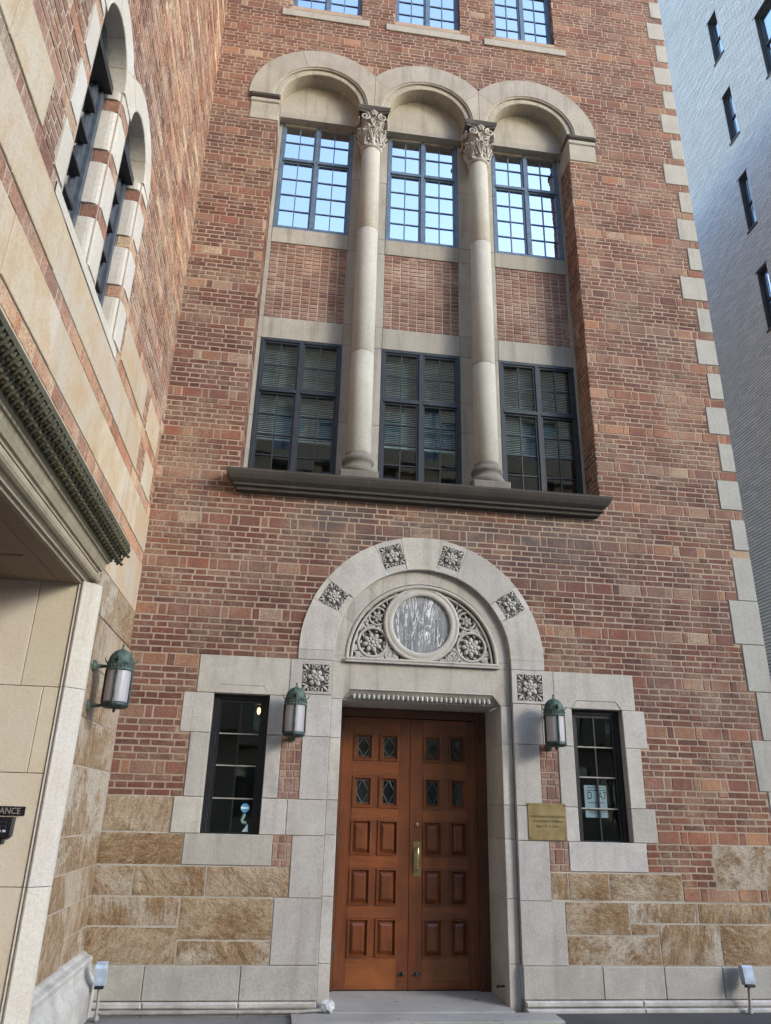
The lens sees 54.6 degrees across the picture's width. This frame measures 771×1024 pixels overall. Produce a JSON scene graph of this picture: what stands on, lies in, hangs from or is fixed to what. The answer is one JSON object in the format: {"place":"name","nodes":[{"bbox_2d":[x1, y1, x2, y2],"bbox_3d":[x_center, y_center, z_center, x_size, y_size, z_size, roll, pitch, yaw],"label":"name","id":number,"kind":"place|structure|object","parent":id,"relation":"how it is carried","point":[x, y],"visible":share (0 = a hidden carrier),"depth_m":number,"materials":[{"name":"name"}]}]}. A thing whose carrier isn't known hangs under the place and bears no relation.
{"place":"outdoors","nodes":[
{"label":"outdoors","id":0,"kind":"place"},
{"bbox_2d":[84,964,524,1023],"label":"pavement","id":1,"kind":"structure","parent":0,"point":[236,1019],"depth_m":6.10,"materials":[{"name":"grey concrete"}]},
{"bbox_2d":[93,961,108,1021],"bbox_3d":[-2.313,3.866,6.023,0.092,0.423,0.113,7,-22,-13],"label":"floodlight","id":2,"kind":"object","parent":1,"relation":"on","point":[100,975],"visible":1,"depth_m":6.02,"materials":[{"name":"grey metal"}]},
{"bbox_2d":[0,0,227,1023],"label":"stone wing","id":3,"kind":"structure","parent":1,"relation":"on","point":[105,109],"depth_m":5.28,"materials":[{"name":"beige stone"}]},
{"bbox_2d":[0,817,15,843],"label":"door intercom","id":4,"kind":"object","parent":3,"relation":"attached to","point":[7,824],"depth_m":4.82,"materials":[{"name":"black metal"}]},
{"bbox_2d":[0,806,25,815],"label":"entrance sign","id":5,"kind":"object","parent":3,"relation":"attached to","point":[12,810],"visible":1,"depth_m":4.89,"materials":[{"name":"black metal"}]},
{"bbox_2d":[62,22,113,228],"bbox_3d":[-2.079,-2.705,5.103,0.140,1.920,0.679,4,-22,-7],"label":"arched window","id":6,"kind":"structure","parent":3,"relation":"in","point":[100,84],"depth_m":5.28,"materials":[{"name":"grey metal"}]},
{"bbox_2d":[86,644,137,712],"bbox_3d":[-2.164,1.310,5.925,0.310,0.540,0.250,19,-28,-37],"label":"wall lantern","id":7,"kind":"object","parent":3,"relation":"attached to","point":[118,680],"depth_m":5.87,"materials":[{"name":"green metal"}]},
{"bbox_2d":[95,132,133,306],"bbox_3d":[-2.199,-2.383,5.914,0.140,1.920,0.679,4,-22,-7],"label":"arched window","id":8,"kind":"structure","parent":3,"relation":"in","point":[125,177],"depth_m":6.12,"materials":[{"name":"grey metal"}]},
{"bbox_2d":[100,999,334,1015],"bbox_3d":[-1.383,4.149,6.266,1.922,0.116,0.129,4,-22,-7],"label":"ground conduit","id":9,"kind":"object","parent":1,"relation":"on","point":[327,1006],"visible":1,"depth_m":6.21,"materials":[{"name":"white plastic"}]},
{"bbox_2d":[83,0,770,1016],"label":"brick building","id":10,"kind":"structure","parent":1,"relation":"on","point":[445,502],"depth_m":8.13,"materials":[{"name":"brick"}]},
{"bbox_2d":[200,694,269,834],"bbox_3d":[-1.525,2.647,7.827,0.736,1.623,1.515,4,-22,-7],"label":"narrow window","id":11,"kind":"structure","parent":10,"relation":"in","point":[237,746],"depth_m":8.34,"materials":[{"name":"black glass"}]},
{"bbox_2d":[240,803,248,831],"bbox_3d":[-1.319,2.855,6.987,0.083,0.245,0.032,4,-22,-7],"label":"window sticker","id":12,"kind":"object","parent":11,"relation":"attached to","point":[244,807],"depth_m":6.98,"materials":[{"name":"blue paper"}]},
{"bbox_2d":[243,330,341,473],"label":"window","id":13,"kind":"structure","parent":10,"relation":"in","point":[296,411],"depth_m":9.25,"materials":[{"name":"black glass"}]},
{"bbox_2d":[282,683,309,741],"bbox_3d":[-0.873,1.902,7.126,0.240,0.540,0.290,19,-28,-38],"label":"wall lantern","id":14,"kind":"object","parent":10,"relation":"attached to","point":[294,716],"depth_m":7.03,"materials":[{"name":"green metal"}]},
{"bbox_2d":[259,123,353,311],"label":"window","id":15,"kind":"structure","parent":10,"relation":"in","point":[313,189],"depth_m":10.25,"materials":[{"name":"blue glass"}]},
{"bbox_2d":[293,0,361,15],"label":"window","id":16,"kind":"structure","parent":10,"relation":"in","point":[354,7],"depth_m":11.23,"materials":[{"name":"blue glass"}]},
{"bbox_2d":[332,716,409,989],"bbox_3d":[-0.125,3.378,7.573,0.734,2.510,0.079,4,-22,-7],"label":"door","id":17,"kind":"structure","parent":10,"relation":"in","point":[378,960],"depth_m":7.52,"materials":[{"name":"brown wood"}]},
{"bbox_2d":[378,349,461,484],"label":"window","id":18,"kind":"structure","parent":10,"relation":"in","point":[420,417],"depth_m":9.41,"materials":[{"name":"black glass"}]},
{"bbox_2d":[382,137,457,322],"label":"window","id":19,"kind":"structure","parent":10,"relation":"in","point":[422,194],"depth_m":10.42,"materials":[{"name":"blue glass"}]},
{"bbox_2d":[396,0,458,30],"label":"window","id":20,"kind":"structure","parent":10,"relation":"in","point":[434,13],"depth_m":11.46,"materials":[{"name":"blue glass"}]},
{"bbox_2d":[407,719,479,989],"bbox_3d":[0.609,3.428,7.648,0.737,2.510,0.103,4,-22,-7],"label":"door","id":21,"kind":"structure","parent":10,"relation":"in","point":[444,949],"depth_m":7.61,"materials":[{"name":"brown wood"}]},
{"bbox_2d":[493,0,551,44],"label":"window","id":22,"kind":"structure","parent":10,"relation":"in","point":[526,20],"depth_m":11.70,"materials":[{"name":"blue glass"}]},
{"bbox_2d":[491,151,564,260],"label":"window","id":23,"kind":"structure","parent":10,"relation":"in","point":[527,222],"depth_m":10.60,"materials":[{"name":"blue glass"}]},
{"bbox_2d":[498,360,582,493],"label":"window","id":24,"kind":"structure","parent":10,"relation":"in","point":[540,434],"depth_m":9.59,"materials":[{"name":"black glass"}]},
{"bbox_2d":[527,803,567,840],"bbox_3d":[1.562,2.987,7.211,0.382,0.329,0.012,4,-22,-7],"label":"brass plaque","id":25,"kind":"object","parent":10,"relation":"attached to","point":[546,821],"visible":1,"depth_m":7.21,"materials":[{"name":"brown metal"}]},
{"bbox_2d":[541,694,566,750],"bbox_3d":[1.658,2.089,7.425,0.240,0.540,0.290,19,-28,-38],"label":"wall lantern","id":26,"kind":"object","parent":10,"relation":"attached to","point":[554,722],"depth_m":7.32,"materials":[{"name":"green metal"}]},
{"bbox_2d":[571,710,630,842],"bbox_3d":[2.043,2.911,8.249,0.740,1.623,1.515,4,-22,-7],"label":"narrow window","id":27,"kind":"structure","parent":10,"relation":"in","point":[596,734],"depth_m":8.02,"materials":[{"name":"black glass"}]},
{"bbox_2d":[584,785,607,817],"bbox_3d":[2.109,2.901,7.491,0.232,0.301,0.003,4,-22,-7],"label":"paper notice","id":28,"kind":"object","parent":27,"relation":"attached to","point":[590,795],"visible":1,"depth_m":7.49,"materials":[{"name":"white paper"}]},
{"bbox_2d":[291,991,564,1023],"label":"door step","id":29,"kind":"object","parent":1,"relation":"on","point":[415,1007],"depth_m":6.46,"materials":[{"name":"stone"}]},
{"bbox_2d":[658,0,770,680],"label":"grey brick building","id":30,"kind":"structure","parent":1,"relation":"on","point":[718,52],"depth_m":16.40,"materials":[{"name":"blue brick"}]},
{"bbox_2d":[706,10,723,66],"bbox_3d":[7.969,-11.372,17.962,0.170,1.482,0.433,4,-22,-7],"label":"window","id":31,"kind":"structure","parent":30,"relation":"in","point":[716,43],"depth_m":18.10,"materials":[{"name":"glass"}]},
{"bbox_2d":[720,85,739,145],"bbox_3d":[7.906,-9.019,17.027,0.170,1.500,0.406,4,-22,-7],"label":"window","id":32,"kind":"structure","parent":30,"relation":"in","point":[730,114],"depth_m":17.15,"materials":[{"name":"glass"}]},
{"bbox_2d":[736,168,757,234],"bbox_3d":[7.842,-6.682,16.106,0.170,1.522,0.381,4,-22,-7],"label":"window","id":33,"kind":"structure","parent":30,"relation":"in","point":[750,216],"depth_m":16.22,"materials":[{"name":"glass"}]},
{"bbox_2d":[752,0,770,79],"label":"window","id":34,"kind":"structure","parent":30,"relation":"in","point":[762,18],"depth_m":16.02,"materials":[{"name":"glass"}]},
{"bbox_2d":[755,261,770,332],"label":"window","id":35,"kind":"structure","parent":30,"relation":"in","point":[762,273],"depth_m":15.32,"materials":[{"name":"glass"}]},
{"bbox_2d":[556,1012,770,1023],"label":"asphalt yard","id":36,"kind":"structure","parent":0,"point":[674,1018],"depth_m":6.50,"materials":[{"name":"grey asphalt"}]},
{"bbox_2d":[738,965,755,1013],"bbox_3d":[3.307,4.345,6.799,0.092,0.390,0.134,1,-22,1],"label":"floodlight","id":37,"kind":"object","parent":36,"relation":"on","point":[747,977],"visible":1,"depth_m":6.79,"materials":[{"name":"grey metal"}]}
]}

